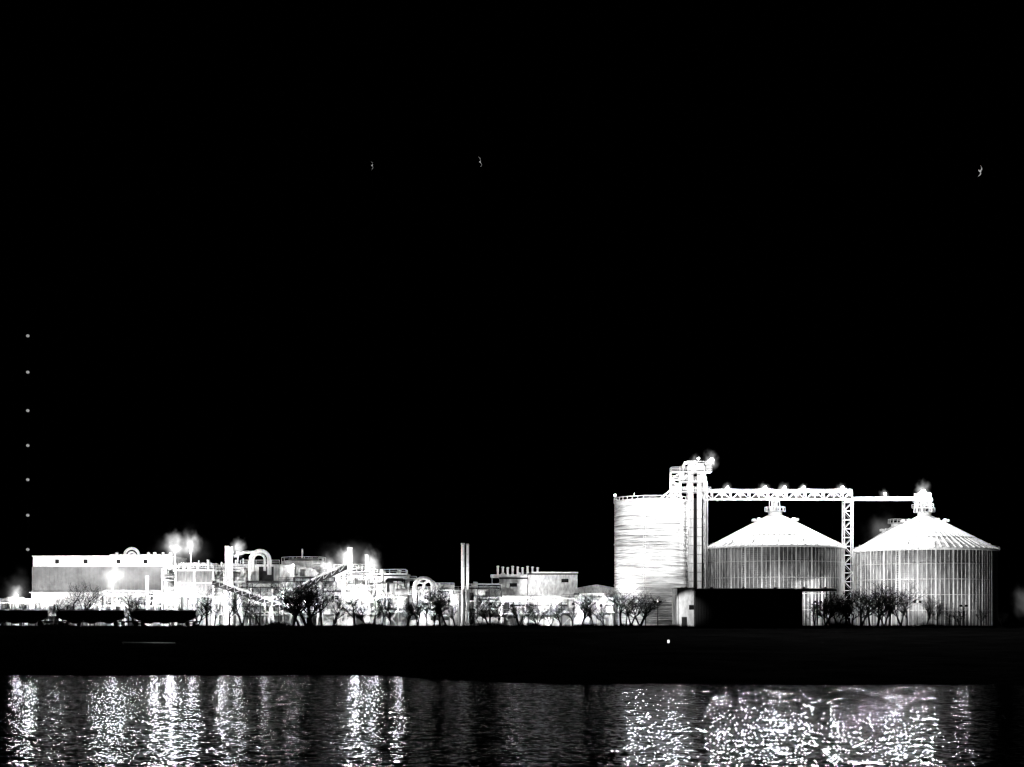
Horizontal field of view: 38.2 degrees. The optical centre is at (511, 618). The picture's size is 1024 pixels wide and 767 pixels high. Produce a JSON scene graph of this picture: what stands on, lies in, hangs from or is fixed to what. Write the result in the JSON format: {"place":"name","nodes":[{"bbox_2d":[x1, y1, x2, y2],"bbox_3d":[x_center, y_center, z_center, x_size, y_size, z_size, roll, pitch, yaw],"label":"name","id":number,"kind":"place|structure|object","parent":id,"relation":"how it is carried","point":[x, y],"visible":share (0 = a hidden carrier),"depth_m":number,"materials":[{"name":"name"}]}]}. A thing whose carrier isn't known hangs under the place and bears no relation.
{"place":"outdoors","nodes":[
{"label":"outdoors","id":0,"kind":"place"},
{"bbox_2d":[0,675,1023,766],"bbox_3d":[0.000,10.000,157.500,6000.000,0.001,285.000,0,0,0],"label":"river water","id":1,"kind":"structure","parent":0,"point":[226,721],"depth_m":140.90,"materials":[{"name":"black liquid"}]},
{"bbox_2d":[0,619,1023,684],"bbox_3d":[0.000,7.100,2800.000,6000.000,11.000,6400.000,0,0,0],"label":"ground","id":2,"kind":"structure","parent":0,"point":[841,656],"depth_m":282.17,"materials":[{"name":"soil"}]},
{"bbox_2d":[0,597,30,625],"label":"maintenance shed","id":3,"kind":"structure","parent":2,"relation":"on","point":[6,600],"depth_m":410.00,"materials":[{"name":"metal"}]},
{"bbox_2d":[0,598,39,625],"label":"pipe rack","id":4,"kind":"object","parent":2,"relation":"on","point":[19,599],"visible":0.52,"depth_m":401.19,"materials":[{"name":"metal"}]},
{"bbox_2d":[0,334,94,598],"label":"radio mast","id":5,"kind":"object","parent":2,"relation":"on","point":[27,444],"visible":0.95,"depth_m":1199.07,"materials":[{"name":"metal"}]},
{"bbox_2d":[48,598,81,620],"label":"bare tree","id":6,"kind":"object","parent":2,"relation":"on","point":[57,609],"visible":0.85,"depth_m":371.33,"materials":[{"name":"grey plant"}]},
{"bbox_2d":[42,599,102,625],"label":"pipe rack","id":7,"kind":"object","parent":2,"relation":"on","point":[50,618],"visible":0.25,"depth_m":398.95,"materials":[{"name":"metal"}]},
{"bbox_2d":[55,581,108,625],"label":"bare tree","id":8,"kind":"object","parent":2,"relation":"on","point":[74,601],"visible":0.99,"depth_m":372.89,"materials":[{"name":"black plant"}]},
{"bbox_2d":[29,547,186,625],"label":"processing warehouse","id":9,"kind":"structure","parent":2,"relation":"on","point":[53,577],"depth_m":405.00,"materials":[{"name":"white paint"}]},
{"bbox_2d":[99,590,163,625],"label":"pipe rack","id":10,"kind":"object","parent":2,"relation":"on","point":[150,595],"visible":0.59,"depth_m":398.26,"materials":[{"name":"white metal"}]},
{"bbox_2d":[116,589,146,620],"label":"bare tree","id":11,"kind":"object","parent":2,"relation":"on","point":[130,612],"visible":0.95,"depth_m":373.55,"materials":[{"name":"grey plant"}]},
{"bbox_2d":[123,594,149,625],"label":"bare tree","id":12,"kind":"object","parent":2,"relation":"on","point":[137,606],"visible":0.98,"depth_m":372.81,"materials":[{"name":"grey plant"}]},
{"bbox_2d":[163,557,167,625],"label":"exhaust stack","id":13,"kind":"object","parent":2,"relation":"on","point":[165,583],"visible":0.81,"depth_m":399.59,"materials":[{"name":"white paint"}]},
{"bbox_2d":[161,565,180,624],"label":"pipe rack","id":14,"kind":"object","parent":2,"relation":"on","point":[170,575],"visible":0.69,"depth_m":399.53,"materials":[{"name":"metal"}]},
{"bbox_2d":[174,560,220,625],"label":"louvred process building","id":15,"kind":"structure","parent":2,"relation":"on","point":[188,582],"depth_m":398.00,"materials":[{"name":"grey metal"}]},
{"bbox_2d":[187,595,214,624],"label":"bare tree","id":16,"kind":"object","parent":2,"relation":"on","point":[201,611],"visible":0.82,"depth_m":373.98,"materials":[{"name":"grey plant"}]},
{"bbox_2d":[191,584,217,624],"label":"bare tree","id":17,"kind":"object","parent":2,"relation":"on","point":[204,606],"visible":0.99,"depth_m":373.58,"materials":[{"name":"grey plant"}]},
{"bbox_2d":[202,597,226,624],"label":"bare tree","id":18,"kind":"object","parent":2,"relation":"on","point":[216,613],"visible":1,"depth_m":373.31,"materials":[{"name":"grey plant"}]},
{"bbox_2d":[224,546,228,625],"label":"exhaust stack","id":19,"kind":"object","parent":2,"relation":"on","point":[226,623],"visible":0.81,"depth_m":395.61,"materials":[{"name":"white paint"}]},
{"bbox_2d":[229,547,232,625],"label":"exhaust stack","id":20,"kind":"object","parent":2,"relation":"on","point":[231,572],"visible":0.77,"depth_m":396.61,"materials":[{"name":"white paint"}]},
{"bbox_2d":[214,567,247,625],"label":"pipe rack","id":21,"kind":"object","parent":2,"relation":"on","point":[220,574],"visible":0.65,"depth_m":400.72,"materials":[{"name":"metal"}]},
{"bbox_2d":[223,591,240,624],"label":"bare tree","id":22,"kind":"object","parent":2,"relation":"on","point":[233,608],"visible":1,"depth_m":373.10,"materials":[{"name":"grey plant"}]},
{"bbox_2d":[219,579,267,624],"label":"bare tree","id":23,"kind":"object","parent":2,"relation":"on","point":[237,613],"visible":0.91,"depth_m":376.53,"materials":[{"name":"black plant"}]},
{"bbox_2d":[243,594,270,625],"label":"bare tree","id":24,"kind":"object","parent":2,"relation":"on","point":[257,610],"visible":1,"depth_m":373.16,"materials":[{"name":"black plant"}]},
{"bbox_2d":[212,578,302,625],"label":"inclined conveyor","id":25,"kind":"object","parent":2,"relation":"on","point":[263,600],"visible":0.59,"depth_m":392.45,"materials":[{"name":"metal"}]},
{"bbox_2d":[233,549,281,625],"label":"boiler house","id":26,"kind":"structure","parent":2,"relation":"on","point":[264,572],"depth_m":403.88,"materials":[{"name":"white paint"}]},
{"bbox_2d":[238,581,282,625],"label":"pipe rack","id":27,"kind":"object","parent":2,"relation":"on","point":[263,592],"visible":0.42,"depth_m":397.46,"materials":[{"name":"grey metal"}]},
{"bbox_2d":[269,579,300,625],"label":"bare tree","id":28,"kind":"object","parent":2,"relation":"on","point":[289,610],"visible":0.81,"depth_m":374.01,"materials":[{"name":"black plant"}]},
{"bbox_2d":[280,565,294,624],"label":"storage tank","id":29,"kind":"object","parent":2,"relation":"on","point":[286,571],"visible":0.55,"depth_m":398.28,"materials":[{"name":"metal"}]},
{"bbox_2d":[176,558,417,625],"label":"rooftop process equipment","id":30,"kind":"object","parent":2,"relation":"on","point":[312,571],"visible":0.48,"depth_m":404.78,"materials":[{"name":"metal"}]},
{"bbox_2d":[263,574,335,625],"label":"bare tree","id":31,"kind":"object","parent":2,"relation":"on","point":[300,611],"visible":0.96,"depth_m":372.06,"materials":[{"name":"black plant"}]},
{"bbox_2d":[280,581,318,624],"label":"bare tree","id":32,"kind":"object","parent":2,"relation":"on","point":[296,606],"visible":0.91,"depth_m":371.79,"materials":[{"name":"black plant"}]},
{"bbox_2d":[281,556,325,587],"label":"storage tank","id":33,"kind":"object","parent":2,"relation":"on","point":[304,561],"visible":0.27,"depth_m":409.82,"materials":[{"name":"metal"}]},
{"bbox_2d":[279,586,328,625],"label":"loading dock building","id":34,"kind":"structure","parent":2,"relation":"on","point":[306,617],"depth_m":402.00,"materials":[{"name":"white paint"}]},
{"bbox_2d":[278,576,336,625],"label":"pipe rack","id":35,"kind":"object","parent":2,"relation":"on","point":[305,578],"visible":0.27,"depth_m":395.95,"materials":[{"name":"metal"}]},
{"bbox_2d":[268,563,347,625],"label":"inclined conveyor","id":36,"kind":"object","parent":2,"relation":"on","point":[338,570],"visible":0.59,"depth_m":394.06,"materials":[{"name":"metal"}]},
{"bbox_2d":[294,576,323,625],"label":"bare tree","id":37,"kind":"object","parent":2,"relation":"on","point":[307,612],"visible":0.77,"depth_m":372.79,"materials":[{"name":"black plant"}]},
{"bbox_2d":[302,581,337,624],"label":"bare tree","id":38,"kind":"object","parent":2,"relation":"on","point":[323,605],"visible":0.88,"depth_m":374.57,"materials":[{"name":"black plant"}]},
{"bbox_2d":[326,591,352,625],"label":"bare tree","id":39,"kind":"object","parent":2,"relation":"on","point":[338,612],"visible":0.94,"depth_m":373.98,"materials":[{"name":"grey plant"}]},
{"bbox_2d":[324,585,372,625],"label":"maintenance shed","id":40,"kind":"structure","parent":2,"relation":"on","point":[350,619],"depth_m":398.00,"materials":[{"name":"white paint"}]},
{"bbox_2d":[347,547,352,588],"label":"exhaust stack","id":41,"kind":"object","parent":2,"relation":"on","point":[349,555],"visible":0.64,"depth_m":401.43,"materials":[{"name":"white paint"}]},
{"bbox_2d":[334,592,370,625],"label":"bare tree","id":42,"kind":"object","parent":2,"relation":"on","point":[350,602],"visible":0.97,"depth_m":374.72,"materials":[{"name":"grey plant"}]},
{"bbox_2d":[333,564,379,622],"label":"distillation building","id":43,"kind":"structure","parent":2,"relation":"on","point":[371,570],"depth_m":406.00,"materials":[{"name":"white paint"}]},
{"bbox_2d":[335,571,378,624],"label":"pipe rack","id":44,"kind":"object","parent":2,"relation":"on","point":[357,573],"visible":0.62,"depth_m":397.18,"materials":[{"name":"white metal"}]},
{"bbox_2d":[346,598,374,623],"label":"bare tree","id":45,"kind":"object","parent":2,"relation":"on","point":[362,612],"visible":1,"depth_m":373.63,"materials":[{"name":"grey plant"}]},
{"bbox_2d":[369,590,399,624],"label":"bare tree","id":46,"kind":"object","parent":2,"relation":"on","point":[378,601],"visible":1,"depth_m":373.37,"materials":[{"name":"grey plant"}]},
{"bbox_2d":[372,578,409,624],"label":"pipe rack","id":47,"kind":"object","parent":2,"relation":"on","point":[400,592],"visible":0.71,"depth_m":397.41,"materials":[{"name":"metal"}]},
{"bbox_2d":[372,569,410,625],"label":"distillation building","id":48,"kind":"structure","parent":2,"relation":"on","point":[399,574],"depth_m":404.00,"materials":[{"name":"white paint"}]},
{"bbox_2d":[398,599,423,625],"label":"bare tree","id":49,"kind":"object","parent":2,"relation":"on","point":[410,613],"visible":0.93,"depth_m":373.78,"materials":[{"name":"black plant"}]},
{"bbox_2d":[400,595,429,625],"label":"bare tree","id":50,"kind":"object","parent":2,"relation":"on","point":[418,611],"visible":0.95,"depth_m":372.65,"materials":[{"name":"black plant"}]},
{"bbox_2d":[418,587,430,619],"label":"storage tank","id":51,"kind":"object","parent":2,"relation":"on","point":[422,617],"visible":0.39,"depth_m":394.45,"materials":[{"name":"metal"}]},
{"bbox_2d":[411,576,438,625],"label":"exhaust duct","id":52,"kind":"object","parent":2,"relation":"on","point":[417,581],"visible":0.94,"depth_m":393.53,"materials":[{"name":"metal"}]},
{"bbox_2d":[408,589,454,625],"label":"pipe rack","id":53,"kind":"object","parent":2,"relation":"on","point":[447,591],"visible":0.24,"depth_m":396.77,"materials":[{"name":"metal"}]},
{"bbox_2d":[419,581,451,624],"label":"bare tree","id":54,"kind":"object","parent":2,"relation":"on","point":[434,596],"visible":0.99,"depth_m":373.60,"materials":[{"name":"black plant"}]},
{"bbox_2d":[427,590,449,624],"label":"bare tree","id":55,"kind":"object","parent":2,"relation":"on","point":[440,604],"visible":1,"depth_m":373.30,"materials":[{"name":"black plant"}]},
{"bbox_2d":[422,586,455,624],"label":"bare tree","id":56,"kind":"object","parent":2,"relation":"on","point":[434,616],"visible":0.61,"depth_m":376.76,"materials":[{"name":"black plant"}]},
{"bbox_2d":[436,583,454,624],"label":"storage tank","id":57,"kind":"object","parent":2,"relation":"on","point":[448,586],"visible":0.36,"depth_m":399.47,"materials":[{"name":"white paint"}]},
{"bbox_2d":[437,599,461,624],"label":"bare tree","id":58,"kind":"object","parent":2,"relation":"on","point":[451,616],"visible":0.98,"depth_m":374.42,"materials":[{"name":"black plant"}]},
{"bbox_2d":[449,590,460,625],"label":"storage tank","id":59,"kind":"object","parent":2,"relation":"on","point":[457,615],"visible":0.67,"depth_m":392.79,"materials":[{"name":"grey metal"}]},
{"bbox_2d":[461,543,464,625],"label":"exhaust stack","id":60,"kind":"object","parent":2,"relation":"on","point":[462,588],"visible":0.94,"depth_m":391.62,"materials":[{"name":"white paint"}]},
{"bbox_2d":[465,544,469,625],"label":"exhaust stack","id":61,"kind":"object","parent":2,"relation":"on","point":[467,582],"visible":0.95,"depth_m":391.74,"materials":[{"name":"white paint"}]},
{"bbox_2d":[471,590,488,625],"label":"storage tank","id":62,"kind":"object","parent":2,"relation":"on","point":[481,592],"visible":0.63,"depth_m":398.02,"materials":[{"name":"metal"}]},
{"bbox_2d":[465,582,498,624],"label":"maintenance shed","id":63,"kind":"structure","parent":2,"relation":"on","point":[497,594],"depth_m":410.00,"materials":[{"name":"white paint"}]},
{"bbox_2d":[465,583,503,624],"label":"pipe rack","id":64,"kind":"object","parent":2,"relation":"on","point":[494,620],"visible":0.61,"depth_m":395.96,"materials":[{"name":"grey metal"}]},
{"bbox_2d":[470,586,501,624],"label":"bare tree","id":65,"kind":"object","parent":2,"relation":"on","point":[478,604],"visible":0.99,"depth_m":372.00,"materials":[{"name":"black plant"}]},
{"bbox_2d":[0,618,1023,628],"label":"riverbank brush","id":66,"kind":"object","parent":2,"relation":"on","point":[277,624],"visible":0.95,"depth_m":359.50,"materials":[{"name":"black plant"}]},
{"bbox_2d":[498,572,528,602],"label":"plant office building","id":67,"kind":"structure","parent":2,"relation":"on","point":[514,585],"depth_m":404.00,"materials":[{"name":"concrete"}]},
{"bbox_2d":[491,566,538,582],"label":"roof vent header","id":68,"kind":"object","parent":67,"relation":"on","point":[507,574],"visible":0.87,"depth_m":415.72,"materials":[{"name":"white paint"}]},
{"bbox_2d":[506,600,531,624],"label":"bare tree","id":69,"kind":"object","parent":2,"relation":"on","point":[512,610],"visible":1,"depth_m":371.94,"materials":[{"name":"black plant"}]},
{"bbox_2d":[501,596,561,625],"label":"pipe rack","id":70,"kind":"object","parent":2,"relation":"on","point":[543,599],"visible":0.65,"depth_m":393.07,"materials":[{"name":"white metal"}]},
{"bbox_2d":[526,605,550,623],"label":"bare tree","id":71,"kind":"object","parent":2,"relation":"on","point":[539,615],"visible":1,"depth_m":372.50,"materials":[{"name":"black plant"}]},
{"bbox_2d":[541,605,564,625],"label":"bare tree","id":72,"kind":"object","parent":2,"relation":"on","point":[550,613],"visible":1,"depth_m":373.76,"materials":[{"name":"black plant"}]},
{"bbox_2d":[497,600,613,625],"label":"loading dock building","id":73,"kind":"structure","parent":2,"relation":"on","point":[606,617],"depth_m":397.91,"materials":[{"name":"white paint"}]},
{"bbox_2d":[549,600,570,625],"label":"bare tree","id":74,"kind":"object","parent":2,"relation":"on","point":[557,606],"visible":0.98,"depth_m":374.76,"materials":[{"name":"black plant"}]},
{"bbox_2d":[576,597,589,624],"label":"storage tank","id":75,"kind":"object","parent":2,"relation":"on","point":[579,618],"visible":0.43,"depth_m":393.45,"materials":[{"name":"metal"}]},
{"bbox_2d":[570,591,598,624],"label":"bare tree","id":76,"kind":"object","parent":2,"relation":"on","point":[582,604],"visible":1,"depth_m":372.26,"materials":[{"name":"black plant"}]},
{"bbox_2d":[561,593,615,625],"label":"pipe rack","id":77,"kind":"object","parent":2,"relation":"on","point":[568,598],"visible":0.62,"depth_m":396.03,"materials":[{"name":"metal"}]},
{"bbox_2d":[577,584,614,625],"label":"maintenance shed","id":78,"kind":"structure","parent":2,"relation":"on","point":[596,588],"depth_m":412.00,"materials":[{"name":"metal"}]},
{"bbox_2d":[587,598,613,624],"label":"bare tree","id":79,"kind":"object","parent":2,"relation":"on","point":[598,617],"visible":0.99,"depth_m":374.55,"materials":[{"name":"black plant"}]},
{"bbox_2d":[600,585,637,625],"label":"bare tree","id":80,"kind":"object","parent":2,"relation":"on","point":[620,612],"visible":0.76,"depth_m":374.34,"materials":[{"name":"black plant"}]},
{"bbox_2d":[608,587,650,624],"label":"bare tree","id":81,"kind":"object","parent":2,"relation":"on","point":[633,607],"visible":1,"depth_m":371.16,"materials":[{"name":"black plant"}]},
{"bbox_2d":[618,591,665,625],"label":"bare tree","id":82,"kind":"object","parent":2,"relation":"on","point":[651,606],"visible":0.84,"depth_m":374.38,"materials":[{"name":"black plant"}]},
{"bbox_2d":[613,493,687,625],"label":"grain silo","id":83,"kind":"object","parent":2,"relation":"on","point":[650,544],"visible":0.74,"depth_m":395.76,"materials":[{"name":"white paint"}]},
{"bbox_2d":[660,457,713,587],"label":"bucket elevator tower","id":84,"kind":"structure","parent":2,"relation":"on","point":[697,541],"depth_m":398.50,"materials":[{"name":"grey metal"}]},
{"bbox_2d":[671,587,836,626],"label":"grain receiving shed","id":85,"kind":"structure","parent":2,"relation":"on","point":[693,606],"depth_m":366.00,"materials":[{"name":"paint"}]},
{"bbox_2d":[708,506,846,625],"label":"grain bin","id":86,"kind":"object","parent":2,"relation":"on","point":[777,549],"visible":0.59,"depth_m":390.13,"materials":[{"name":"metal"}]},
{"bbox_2d":[801,601,824,626],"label":"bare tree","id":87,"kind":"object","parent":2,"relation":"on","point":[814,608],"visible":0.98,"depth_m":364.64,"materials":[{"name":"black plant"}]},
{"bbox_2d":[702,486,933,623],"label":"conveyor bridge","id":88,"kind":"structure","parent":2,"relation":"on","point":[923,497],"depth_m":401.01,"materials":[{"name":"white paint"}]},
{"bbox_2d":[806,594,836,625],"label":"bare tree","id":89,"kind":"object","parent":2,"relation":"on","point":[824,614],"visible":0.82,"depth_m":364.37,"materials":[{"name":"black plant"}]},
{"bbox_2d":[806,590,855,625],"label":"bare tree","id":90,"kind":"object","parent":2,"relation":"on","point":[838,604],"visible":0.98,"depth_m":361.17,"materials":[{"name":"black plant"}]},
{"bbox_2d":[818,598,853,625],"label":"bare tree","id":91,"kind":"object","parent":2,"relation":"on","point":[843,612],"visible":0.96,"depth_m":361.75,"materials":[{"name":"black plant"}]},
{"bbox_2d":[832,593,866,624],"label":"bare tree","id":92,"kind":"object","parent":2,"relation":"on","point":[853,610],"visible":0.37,"depth_m":367.02,"materials":[{"name":"black plant"}]},
{"bbox_2d":[844,579,890,625],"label":"bare tree","id":93,"kind":"object","parent":2,"relation":"on","point":[863,596],"visible":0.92,"depth_m":367.65,"materials":[{"name":"black plant"}]},
{"bbox_2d":[864,582,904,626],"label":"bare tree","id":94,"kind":"object","parent":2,"relation":"on","point":[881,609],"visible":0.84,"depth_m":365.84,"materials":[{"name":"black plant"}]},
{"bbox_2d":[865,596,903,625],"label":"bare tree","id":95,"kind":"object","parent":2,"relation":"on","point":[881,619],"visible":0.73,"depth_m":369.21,"materials":[{"name":"black plant"}]},
{"bbox_2d":[866,519,906,542],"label":"grain bin","id":96,"kind":"object","parent":2,"relation":"on","point":[893,525],"visible":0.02,"depth_m":450.60,"materials":[{"name":"metal"}]},
{"bbox_2d":[869,589,911,624],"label":"bare tree","id":97,"kind":"object","parent":2,"relation":"on","point":[889,603],"visible":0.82,"depth_m":367.75,"materials":[{"name":"black plant"}]},
{"bbox_2d":[876,579,927,625],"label":"bare tree","id":98,"kind":"object","parent":2,"relation":"on","point":[904,610],"visible":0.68,"depth_m":371.45,"materials":[{"name":"black plant"}]},
{"bbox_2d":[851,507,999,625],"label":"grain bin","id":99,"kind":"object","parent":2,"relation":"on","point":[944,561],"visible":0.83,"depth_m":389.19,"materials":[{"name":"metal"}]},
{"bbox_2d":[916,595,941,624],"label":"bare tree","id":100,"kind":"object","parent":2,"relation":"on","point":[929,612],"visible":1,"depth_m":366.61,"materials":[{"name":"black plant"}]},
{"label":"railway track","id":101,"kind":"structure","parent":2,"relation":"on","visible":0},
{"bbox_2d":[0,609,53,625],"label":"railroad hopper car","id":102,"kind":"object","parent":101,"relation":"on","point":[40,617],"visible":0.87,"depth_m":370.00,"materials":[{"name":"paint"}]},
{"bbox_2d":[54,609,128,625],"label":"railroad hopper car","id":103,"kind":"object","parent":101,"relation":"on","point":[94,616],"visible":0.89,"depth_m":370.00,"materials":[{"name":"paint"}]},
{"bbox_2d":[129,609,200,625],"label":"railroad hopper car","id":104,"kind":"object","parent":101,"relation":"on","point":[167,616],"visible":0.92,"depth_m":370.00,"materials":[{"name":"paint"}]},
{"bbox_2d":[0,0,1023,618],"label":"sky","id":105,"kind":"structure","parent":0,"point":[766,240],"materials":[{"name":"black"}]},
{"bbox_2d":[526,572,577,602],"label":"plant office building","id":106,"kind":"structure","parent":0,"point":[559,584],"depth_m":408.00,"materials":[{"name":"concrete"}]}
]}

